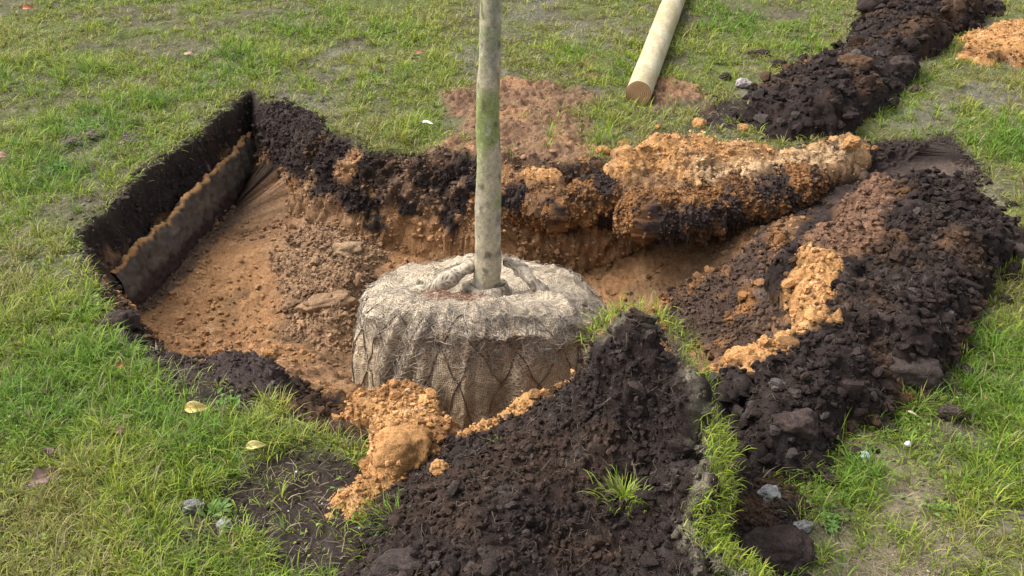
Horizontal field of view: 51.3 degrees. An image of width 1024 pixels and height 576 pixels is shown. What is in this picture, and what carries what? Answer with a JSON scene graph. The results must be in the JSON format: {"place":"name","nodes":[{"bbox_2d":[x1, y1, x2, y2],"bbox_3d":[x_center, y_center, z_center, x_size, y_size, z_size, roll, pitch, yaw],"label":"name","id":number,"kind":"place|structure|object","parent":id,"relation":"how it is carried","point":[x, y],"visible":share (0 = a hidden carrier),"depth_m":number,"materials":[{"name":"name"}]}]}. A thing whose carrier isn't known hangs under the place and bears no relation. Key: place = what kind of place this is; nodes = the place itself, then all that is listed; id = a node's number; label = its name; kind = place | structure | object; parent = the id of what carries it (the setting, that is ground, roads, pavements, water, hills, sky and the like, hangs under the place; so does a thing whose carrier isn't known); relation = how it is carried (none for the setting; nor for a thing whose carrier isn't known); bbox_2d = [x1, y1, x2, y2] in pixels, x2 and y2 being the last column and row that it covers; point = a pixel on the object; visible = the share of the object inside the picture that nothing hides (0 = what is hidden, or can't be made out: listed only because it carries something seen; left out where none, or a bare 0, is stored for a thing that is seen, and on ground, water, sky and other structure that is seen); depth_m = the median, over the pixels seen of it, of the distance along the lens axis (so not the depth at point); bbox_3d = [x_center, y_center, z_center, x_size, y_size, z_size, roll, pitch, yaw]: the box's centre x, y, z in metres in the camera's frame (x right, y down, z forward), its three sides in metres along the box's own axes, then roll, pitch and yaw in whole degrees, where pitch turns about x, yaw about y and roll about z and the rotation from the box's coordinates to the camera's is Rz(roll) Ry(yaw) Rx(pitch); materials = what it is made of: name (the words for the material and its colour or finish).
{"place":"outdoors","nodes":[
{"label":"outdoors","id":0,"kind":"place"},
{"bbox_2d":[0,0,1023,575],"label":"ground","id":1,"kind":"structure","parent":0,"point":[260,198],"depth_m":4.24,"materials":[{"name":"soil"}]},
{"bbox_2d":[0,152,9,156],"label":"fallen leaf","id":2,"kind":"object","parent":1,"relation":"on","point":[3,154],"visible":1,"depth_m":4.17,"materials":[{"name":"beige plant"}]},
{"bbox_2d":[8,136,33,146],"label":"broadleaf weed","id":3,"kind":"object","parent":1,"relation":"on","point":[14,140],"visible":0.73,"depth_m":4.38,"materials":[{"name":"green plant"}]},
{"bbox_2d":[22,3,33,8],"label":"fallen leaf","id":4,"kind":"object","parent":1,"relation":"on","point":[27,6],"visible":1,"depth_m":5.99,"materials":[{"name":"orange plant"}]},
{"bbox_2d":[27,467,58,487],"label":"fallen leaf","id":5,"kind":"object","parent":1,"relation":"on","point":[38,474],"visible":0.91,"depth_m":2.50,"materials":[{"name":"plant"}]},
{"bbox_2d":[42,447,53,455],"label":"fallen leaf","id":6,"kind":"object","parent":1,"relation":"on","point":[50,449],"visible":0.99,"depth_m":2.58,"materials":[{"name":"beige plant"}]},
{"bbox_2d":[42,160,68,172],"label":"broadleaf weed","id":7,"kind":"object","parent":1,"relation":"on","point":[49,167],"visible":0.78,"depth_m":4.16,"materials":[{"name":"green plant"}]},
{"bbox_2d":[60,130,88,145],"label":"broadleaf weed","id":8,"kind":"object","parent":1,"relation":"on","point":[72,140],"visible":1,"depth_m":4.34,"materials":[{"name":"plant"}]},
{"bbox_2d":[70,118,101,130],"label":"broadleaf weed","id":9,"kind":"object","parent":1,"relation":"on","point":[81,119],"visible":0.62,"depth_m":4.54,"materials":[{"name":"green plant"}]},
{"bbox_2d":[63,56,113,71],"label":"grass tuft","id":10,"kind":"object","parent":1,"relation":"on","point":[83,63],"visible":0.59,"depth_m":5.17,"materials":[{"name":"green plant"}]},
{"bbox_2d":[80,122,107,142],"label":"broadleaf weed","id":11,"kind":"object","parent":1,"relation":"on","point":[93,135],"visible":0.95,"depth_m":4.39,"materials":[{"name":"plant"}]},
{"bbox_2d":[93,310,139,329],"bbox_3d":[-1.165,0.105,3.150,0.133,0.078,0.080,-11,32,-19],"label":"soil clod","id":12,"kind":"object","parent":1,"relation":"on","point":[133,321],"visible":0.66,"depth_m":3.13,"materials":[{"name":"black soil"}]},
{"bbox_2d":[118,132,138,146],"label":"broadleaf weed","id":13,"kind":"object","parent":1,"relation":"on","point":[133,139],"visible":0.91,"depth_m":4.34,"materials":[{"name":"plant"}]},
{"bbox_2d":[124,80,189,110],"bbox_3d":[-1.581,-0.861,4.750,0.344,0.101,0.292,10,31,17],"label":"grass tuft","id":14,"kind":"object","parent":1,"relation":"on","point":[160,98],"visible":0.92,"depth_m":4.76,"materials":[{"name":"green plant"}]},
{"bbox_2d":[109,131,255,307],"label":"soil slab","id":15,"kind":"structure","parent":1,"relation":"on","point":[150,262],"depth_m":4.20,"materials":[{"name":"brown soil"}]},
{"bbox_2d":[183,52,196,55],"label":"fallen leaf","id":16,"kind":"object","parent":1,"relation":"on","point":[188,53],"visible":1,"depth_m":5.27,"materials":[{"name":"yellow plant"}]},
{"bbox_2d":[182,498,204,514],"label":"stone","id":17,"kind":"object","parent":1,"relation":"on","point":[189,505],"visible":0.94,"depth_m":2.44,"materials":[{"name":"stone"}]},
{"bbox_2d":[184,401,208,412],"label":"fallen leaf","id":18,"kind":"object","parent":1,"relation":"on","point":[197,406],"visible":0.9,"depth_m":2.73,"materials":[{"name":"yellow plant"}]},
{"bbox_2d":[198,497,232,519],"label":"broadleaf weed","id":19,"kind":"object","parent":1,"relation":"on","point":[208,507],"visible":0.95,"depth_m":2.45,"materials":[{"name":"green plant"}]},
{"bbox_2d":[206,387,240,412],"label":"broadleaf weed","id":20,"kind":"object","parent":1,"relation":"on","point":[222,399],"visible":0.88,"depth_m":2.80,"materials":[{"name":"green plant"}]},
{"bbox_2d":[216,518,231,529],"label":"stone","id":21,"kind":"object","parent":1,"relation":"on","point":[228,524],"visible":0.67,"depth_m":2.39,"materials":[{"name":"stone"}]},
{"bbox_2d":[203,348,285,393],"bbox_3d":[-0.740,0.312,2.976,0.294,0.265,0.264,0,30,0],"label":"soil pile","id":22,"kind":"object","parent":1,"relation":"on","point":[247,370],"visible":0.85,"depth_m":2.91,"materials":[{"name":"black soil"}]},
{"bbox_2d":[260,348,278,360],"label":"soil clod","id":23,"kind":"object","parent":22,"relation":"on","point":[269,353],"visible":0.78,"depth_m":3.03,"materials":[{"name":"brown soil"}]},
{"bbox_2d":[245,440,265,448],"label":"fallen leaf","id":24,"kind":"object","parent":1,"relation":"on","point":[254,445],"visible":1,"depth_m":2.60,"materials":[{"name":"yellow plant"}]},
{"bbox_2d":[254,100,325,192],"bbox_3d":[-0.965,-0.562,4.659,0.537,0.449,0.330,24,38,35],"label":"soil slump","id":25,"kind":"object","parent":1,"relation":"on","point":[281,119],"visible":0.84,"depth_m":4.56,"materials":[{"name":"black soil"}]},
{"bbox_2d":[251,405,328,462],"bbox_3d":[-0.559,0.357,2.668,0.249,0.073,0.208,15,33,24],"label":"grass tuft","id":26,"kind":"object","parent":1,"relation":"on","point":[293,434],"visible":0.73,"depth_m":2.65,"materials":[{"name":"green plant"}]},
{"bbox_2d":[267,220,394,353],"bbox_3d":[-0.703,-0.017,4.058,0.518,0.218,0.982,0,30,0],"label":"crumb pile","id":27,"kind":"object","parent":1,"relation":"on","point":[308,263],"visible":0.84,"depth_m":3.96,"materials":[{"name":"soil"}]},
{"bbox_2d":[296,290,356,314],"bbox_3d":[-0.667,0.057,3.838,0.220,0.061,0.107,-11,32,-19],"label":"soil clod","id":28,"kind":"object","parent":27,"relation":"on","point":[316,303],"visible":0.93,"depth_m":3.81,"materials":[{"name":"brown soil"}]},
{"bbox_2d":[332,241,363,255],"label":"soil clod","id":29,"kind":"object","parent":27,"relation":"on","point":[345,248],"visible":0.79,"depth_m":4.14,"materials":[{"name":"soil"}]},
{"bbox_2d":[320,537,369,574],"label":"grass tuft","id":30,"kind":"object","parent":1,"relation":"on","point":[356,556],"visible":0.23,"depth_m":2.28,"materials":[{"name":"green plant"}]},
{"bbox_2d":[336,485,409,557],"bbox_3d":[-0.251,0.503,2.351,0.279,0.076,0.238,0,30,0],"label":"grass tuft","id":31,"kind":"object","parent":1,"relation":"on","point":[397,504],"visible":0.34,"depth_m":2.37,"materials":[{"name":"green plant"}]},
{"bbox_2d":[365,73,385,78],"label":"broadleaf weed","id":32,"kind":"object","parent":1,"relation":"on","point":[372,75],"visible":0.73,"depth_m":5.03,"materials":[{"name":"green plant"}]},
{"bbox_2d":[324,378,462,519],"bbox_3d":[-0.272,0.470,2.690,0.408,0.346,0.540,0,30,0],"label":"sand pile","id":33,"kind":"object","parent":1,"relation":"on","point":[394,402],"visible":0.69,"depth_m":2.65,"materials":[{"name":"sand"}]},
{"bbox_2d":[372,425,432,472],"bbox_3d":[-0.261,0.391,2.556,0.142,0.119,0.128,0,30,0],"label":"soil clod","id":34,"kind":"object","parent":33,"relation":"on","point":[408,446],"visible":0.89,"depth_m":2.51,"materials":[{"name":"orange soil"}]},
{"bbox_2d":[370,545,432,575],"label":"soil clod","id":35,"kind":"object","parent":1,"relation":"on","point":[386,563],"visible":0.49,"depth_m":2.21,"materials":[{"name":"black soil"}]},
{"bbox_2d":[348,0,608,429],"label":"tree","id":36,"kind":"object","parent":1,"relation":"on","point":[485,330],"visible":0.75,"depth_m":3.11,"materials":[{"name":"beige fabric"}]},
{"bbox_2d":[0,0,1023,575],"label":"lawn grass","id":37,"kind":"structure","parent":1,"relation":"on","point":[112,474],"depth_m":3.01,"materials":[{"name":"green plant"}]},
{"bbox_2d":[115,362,124,367],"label":"fallen leaf","id":38,"kind":"object","parent":37,"relation":"on","point":[118,364],"visible":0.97,"depth_m":2.90,"materials":[{"name":"orange plant"}]},
{"bbox_2d":[115,427,125,433],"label":"fallen leaf","id":39,"kind":"object","parent":37,"relation":"on","point":[116,430],"visible":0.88,"depth_m":2.64,"materials":[{"name":"brown plant"}]},
{"bbox_2d":[0,0,1023,575],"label":"lawn crumbs","id":40,"kind":"object","parent":1,"relation":"on","point":[300,490],"visible":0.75,"depth_m":2.54,"materials":[{"name":"soil"}]},
{"bbox_2d":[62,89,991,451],"bbox_3d":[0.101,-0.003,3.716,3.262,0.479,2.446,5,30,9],"label":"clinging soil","id":41,"kind":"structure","parent":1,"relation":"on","point":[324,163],"depth_m":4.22,"materials":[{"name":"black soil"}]},
{"bbox_2d":[85,104,982,432],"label":"rootlets","id":42,"kind":"object","parent":41,"relation":"on","point":[465,182],"visible":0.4,"depth_m":4.16,"materials":[{"name":"brown plant"}]},
{"bbox_2d":[475,169,621,238],"bbox_3d":[0.155,-0.338,4.180,0.625,0.274,0.317,0,30,0],"label":"earth ledge","id":43,"kind":"object","parent":1,"relation":"on","point":[585,201],"visible":0.74,"depth_m":4.08,"materials":[{"name":"soil"}]},
{"bbox_2d":[339,285,786,575],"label":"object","id":44,"kind":"object","parent":1,"relation":"on","point":[638,395],"visible":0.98,"depth_m":2.28,"materials":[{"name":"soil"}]},
{"bbox_2d":[429,459,449,475],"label":"sand clod","id":45,"kind":"object","parent":44,"relation":"on","point":[437,467],"visible":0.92,"depth_m":2.41,"materials":[{"name":"sand"}]},
{"bbox_2d":[451,535,537,575],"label":"soil clod","id":46,"kind":"object","parent":44,"relation":"on","point":[493,553],"visible":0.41,"depth_m":2.18,"materials":[{"name":"black soil"}]},
{"bbox_2d":[576,460,652,516],"bbox_3d":[0.245,0.402,2.234,0.217,0.051,0.187,-21,36,-32],"label":"grass tuft","id":47,"kind":"object","parent":44,"relation":"on","point":[624,494],"visible":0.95,"depth_m":2.22,"materials":[{"name":"green plant"}]},
{"bbox_2d":[579,155,589,164],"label":"sand clod","id":48,"kind":"object","parent":1,"relation":"on","point":[583,159],"visible":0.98,"depth_m":4.12,"materials":[{"name":"sand"}]},
{"bbox_2d":[595,145,610,154],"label":"sand clod","id":49,"kind":"object","parent":1,"relation":"on","point":[606,149],"visible":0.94,"depth_m":4.22,"materials":[{"name":"sand"}]},
{"bbox_2d":[567,121,639,150],"bbox_3d":[0.369,-0.629,4.369,0.380,0.084,0.325,0,30,0],"label":"grass tuft","id":50,"kind":"object","parent":1,"relation":"on","point":[598,137],"visible":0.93,"depth_m":4.40,"materials":[{"name":"green plant"}]},
{"bbox_2d":[597,96,646,117],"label":"grass tuft","id":51,"kind":"object","parent":1,"relation":"on","point":[616,104],"visible":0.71,"depth_m":4.70,"materials":[{"name":"green plant"}]},
{"bbox_2d":[617,139,631,145],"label":"sand clod","id":52,"kind":"object","parent":1,"relation":"on","point":[621,140],"visible":0.52,"depth_m":4.35,"materials":[{"name":"sand"}]},
{"bbox_2d":[626,0,685,105],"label":"wooden post","id":53,"kind":"object","parent":1,"relation":"on","point":[645,75],"visible":1,"depth_m":5.05,"materials":[{"name":"brown wood"}]},
{"bbox_2d":[470,130,873,216],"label":"sand bank","id":54,"kind":"structure","parent":1,"relation":"on","point":[675,160],"depth_m":4.14,"materials":[{"name":"orange sand"}]},
{"bbox_2d":[843,135,861,149],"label":"sand clod","id":55,"kind":"object","parent":54,"relation":"on","point":[852,142],"visible":1,"depth_m":4.18,"materials":[{"name":"sand"}]},
{"bbox_2d":[691,117,706,128],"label":"sand clod","id":56,"kind":"object","parent":1,"relation":"on","point":[698,122],"visible":0.94,"depth_m":4.48,"materials":[{"name":"sand"}]},
{"bbox_2d":[705,116,713,121],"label":"soil clod","id":57,"kind":"object","parent":1,"relation":"on","point":[710,119],"visible":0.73,"depth_m":4.54,"materials":[{"name":"black soil"}]},
{"bbox_2d":[612,159,828,259],"bbox_3d":[0.805,-0.296,4.118,0.911,0.313,0.308,-12,32,-20],"label":"earth ledge","id":58,"kind":"object","parent":1,"relation":"on","point":[700,216],"visible":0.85,"depth_m":4.01,"materials":[{"name":"soil"}]},
{"bbox_2d":[651,226,792,360],"bbox_3d":[0.773,0.084,3.677,0.511,0.456,0.795,0,30,0],"label":"soil slump","id":59,"kind":"object","parent":1,"relation":"on","point":[725,306],"visible":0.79,"depth_m":3.76,"materials":[{"name":"brown soil"}]},
{"bbox_2d":[719,72,730,79],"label":"soil clod","id":60,"kind":"object","parent":1,"relation":"on","point":[723,75],"visible":0.98,"depth_m":5.01,"materials":[{"name":"soil"}]},
{"bbox_2d":[705,452,753,479],"bbox_3d":[0.518,0.435,2.543,0.121,0.072,0.081,0,30,0],"label":"soil clod","id":61,"kind":"object","parent":1,"relation":"on","point":[739,460],"visible":0.3,"depth_m":2.52,"materials":[{"name":"black soil"}]},
{"bbox_2d":[737,123,749,130],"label":"sand clod","id":62,"kind":"object","parent":1,"relation":"on","point":[742,125],"visible":0.84,"depth_m":4.46,"materials":[{"name":"sand"}]},
{"bbox_2d":[735,78,751,88],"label":"stone","id":63,"kind":"object","parent":1,"relation":"on","point":[743,83],"visible":0.98,"depth_m":4.92,"materials":[{"name":"stone"}]},
{"bbox_2d":[748,49,770,56],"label":"soil clod","id":64,"kind":"object","parent":1,"relation":"on","point":[762,51],"visible":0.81,"depth_m":5.30,"materials":[{"name":"brown soil"}]},
{"bbox_2d":[721,467,816,575],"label":"soil spill","id":65,"kind":"object","parent":1,"relation":"on","point":[758,511],"visible":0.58,"depth_m":2.43,"materials":[{"name":"black soil"}]},
{"bbox_2d":[757,484,780,502],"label":"stone","id":66,"kind":"object","parent":65,"relation":"on","point":[766,492],"visible":0.83,"depth_m":2.46,"materials":[{"name":"stone"}]},
{"bbox_2d":[740,524,814,572],"bbox_3d":[0.573,0.565,2.315,0.164,0.087,0.129,0,30,0],"label":"soil clod","id":67,"kind":"object","parent":1,"relation":"on","point":[793,545],"visible":0.81,"depth_m":2.28,"materials":[{"name":"black soil"}]},
{"bbox_2d":[771,59,787,69],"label":"soil clod","id":68,"kind":"object","parent":1,"relation":"on","point":[775,62],"visible":0.52,"depth_m":5.12,"materials":[{"name":"brown soil"}]},
{"bbox_2d":[729,439,831,507],"bbox_3d":[0.586,0.443,2.514,0.306,0.078,0.292,0,30,0],"label":"grass tuft","id":69,"kind":"object","parent":1,"relation":"on","point":[772,476],"visible":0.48,"depth_m":2.51,"materials":[{"name":"green plant"}]},
{"bbox_2d":[793,519,813,532],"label":"stone","id":70,"kind":"object","parent":1,"relation":"on","point":[805,526],"visible":0.55,"depth_m":2.38,"materials":[{"name":"stone"}]},
{"bbox_2d":[801,45,810,51],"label":"soil clod","id":71,"kind":"object","parent":1,"relation":"on","point":[805,48],"visible":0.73,"depth_m":5.40,"materials":[{"name":"soil"}]},
{"bbox_2d":[820,510,842,535],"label":"broadleaf weed","id":72,"kind":"object","parent":1,"relation":"on","point":[830,521],"visible":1,"depth_m":2.41,"materials":[{"name":"green plant"}]},
{"bbox_2d":[822,472,841,489],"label":"soil clod","id":73,"kind":"object","parent":1,"relation":"on","point":[827,474],"visible":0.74,"depth_m":2.53,"materials":[{"name":"brown soil"}]},
{"bbox_2d":[842,445,862,460],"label":"soil clod","id":74,"kind":"object","parent":1,"relation":"on","point":[855,449],"visible":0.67,"depth_m":2.62,"materials":[{"name":"brown soil"}]},
{"bbox_2d":[820,411,892,459],"bbox_3d":[0.809,0.359,2.639,0.279,0.079,0.228,13,32,21],"label":"grass tuft","id":75,"kind":"object","parent":1,"relation":"on","point":[856,438],"visible":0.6,"depth_m":2.63,"materials":[{"name":"green plant"}]},
{"bbox_2d":[698,167,1023,489],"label":"soil heap","id":76,"kind":"object","parent":1,"relation":"on","point":[861,284],"visible":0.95,"depth_m":2.97,"materials":[{"name":"black soil"}]},
{"bbox_2d":[725,345,754,364],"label":"sand clod","id":77,"kind":"object","parent":76,"relation":"on","point":[738,353],"visible":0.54,"depth_m":2.85,"materials":[{"name":"sand"}]},
{"bbox_2d":[774,330,805,344],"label":"sand clod","id":78,"kind":"object","parent":76,"relation":"on","point":[781,333],"visible":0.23,"depth_m":2.89,"materials":[{"name":"sand"}]},
{"bbox_2d":[773,408,819,442],"bbox_3d":[0.686,0.336,2.584,0.114,0.080,0.088,0,30,0],"label":"soil clod","id":79,"kind":"object","parent":76,"relation":"on","point":[800,425],"visible":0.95,"depth_m":2.56,"materials":[{"name":"brown soil"}]},
{"bbox_2d":[881,199,930,218],"bbox_3d":[1.304,-0.232,3.494,0.184,0.134,0.138,0,30,0],"label":"soil clod","id":80,"kind":"object","parent":76,"relation":"on","point":[910,204],"visible":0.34,"depth_m":3.45,"materials":[{"name":"black soil"}]},
{"bbox_2d":[886,352,943,389],"bbox_3d":[1.060,0.220,2.846,0.182,0.088,0.115,0,30,0],"label":"soil clod","id":81,"kind":"object","parent":76,"relation":"on","point":[927,369],"visible":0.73,"depth_m":2.80,"materials":[{"name":"brown soil"}]},
{"bbox_2d":[861,451,869,459],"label":"stone","id":82,"kind":"object","parent":1,"relation":"on","point":[867,454],"visible":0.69,"depth_m":2.60,"materials":[{"name":"stone"}]},
{"bbox_2d":[732,0,1005,142],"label":"soil ridge","id":83,"kind":"structure","parent":1,"relation":"on","point":[826,93],"depth_m":4.76,"materials":[{"name":"brown soil"}]},
{"bbox_2d":[837,53,874,67],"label":"soil clod","id":84,"kind":"object","parent":83,"relation":"on","point":[854,60],"visible":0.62,"depth_m":4.73,"materials":[{"name":"brown soil"}]},
{"bbox_2d":[856,0,889,11],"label":"soil clod","id":85,"kind":"object","parent":83,"relation":"on","point":[866,5],"visible":0.38,"depth_m":5.89,"materials":[{"name":"brown soil"}]},
{"bbox_2d":[890,55,915,75],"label":"soil clod","id":86,"kind":"object","parent":83,"relation":"on","point":[906,64],"visible":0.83,"depth_m":4.88,"materials":[{"name":"soil"}]},
{"bbox_2d":[869,446,879,453],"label":"soil clod","id":87,"kind":"object","parent":1,"relation":"on","point":[877,451],"visible":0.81,"depth_m":2.64,"materials":[{"name":"black soil"}]},
{"bbox_2d":[871,145,878,150],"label":"sand clod","id":88,"kind":"object","parent":1,"relation":"on","point":[876,147],"visible":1,"depth_m":4.32,"materials":[{"name":"sand"}]},
{"bbox_2d":[875,419,899,434],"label":"soil clod","id":89,"kind":"object","parent":1,"relation":"on","point":[888,422],"visible":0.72,"depth_m":2.72,"materials":[{"name":"brown soil"}]},
{"bbox_2d":[904,441,910,446],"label":"stone","id":90,"kind":"object","parent":1,"relation":"on","point":[907,443],"visible":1,"depth_m":2.64,"materials":[{"name":"stone"}]},
{"bbox_2d":[910,84,921,92],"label":"soil clod","id":91,"kind":"object","parent":1,"relation":"on","point":[916,88],"visible":0.65,"depth_m":4.84,"materials":[{"name":"brown soil"}]},
{"bbox_2d":[869,381,979,441],"bbox_3d":[1.000,0.282,2.779,0.388,0.072,0.323,21,36,31],"label":"grass tuft","id":92,"kind":"object","parent":1,"relation":"on","point":[921,403],"visible":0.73,"depth_m":2.77,"materials":[{"name":"green plant"}]},
{"bbox_2d":[918,390,939,404],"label":"soil clod","id":93,"kind":"object","parent":1,"relation":"on","point":[926,393],"visible":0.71,"depth_m":2.80,"materials":[{"name":"brown soil"}]},
{"bbox_2d":[924,496,958,521],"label":"broadleaf weed","id":94,"kind":"object","parent":1,"relation":"on","point":[946,506],"visible":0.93,"depth_m":2.46,"materials":[{"name":"green plant"}]},
{"bbox_2d":[935,404,964,421],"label":"soil clod","id":95,"kind":"object","parent":1,"relation":"on","point":[945,416],"visible":0.94,"depth_m":2.73,"materials":[{"name":"soil"}]},
{"bbox_2d":[949,388,961,397],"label":"soil clod","id":96,"kind":"object","parent":1,"relation":"on","point":[956,392],"visible":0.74,"depth_m":2.83,"materials":[{"name":"brown soil"}]},
{"bbox_2d":[959,362,978,378],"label":"soil clod","id":97,"kind":"object","parent":1,"relation":"on","point":[963,366],"visible":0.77,"depth_m":2.90,"materials":[{"name":"soil"}]},
{"bbox_2d":[915,377,1023,444],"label":"grass tuft","id":98,"kind":"object","parent":1,"relation":"on","point":[1011,407],"visible":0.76,"depth_m":2.74,"materials":[{"name":"green plant"}]},
{"bbox_2d":[950,18,1023,68],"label":"sand heap","id":99,"kind":"object","parent":1,"relation":"on","point":[1002,41],"visible":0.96,"depth_m":5.28,"materials":[{"name":"sand"}]},
{"bbox_2d":[983,178,992,184],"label":"soil clod","id":100,"kind":"object","parent":1,"relation":"on","point":[986,181],"visible":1,"depth_m":3.99,"materials":[{"name":"brown soil"}]},
{"bbox_2d":[999,294,1013,303],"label":"soil clod","id":101,"kind":"object","parent":1,"relation":"on","point":[1004,297],"visible":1,"depth_m":3.27,"materials":[{"name":"black soil"}]},
{"bbox_2d":[1004,200,1017,207],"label":"soil clod","id":102,"kind":"object","parent":1,"relation":"on","point":[1008,202],"visible":0.93,"depth_m":3.84,"materials":[{"name":"brown soil"}]},
{"bbox_2d":[1003,271,1023,281],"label":"soil clod","id":103,"kind":"object","parent":1,"relation":"on","point":[1022,277],"visible":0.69,"depth_m":3.38,"materials":[{"name":"black soil"}]}
]}

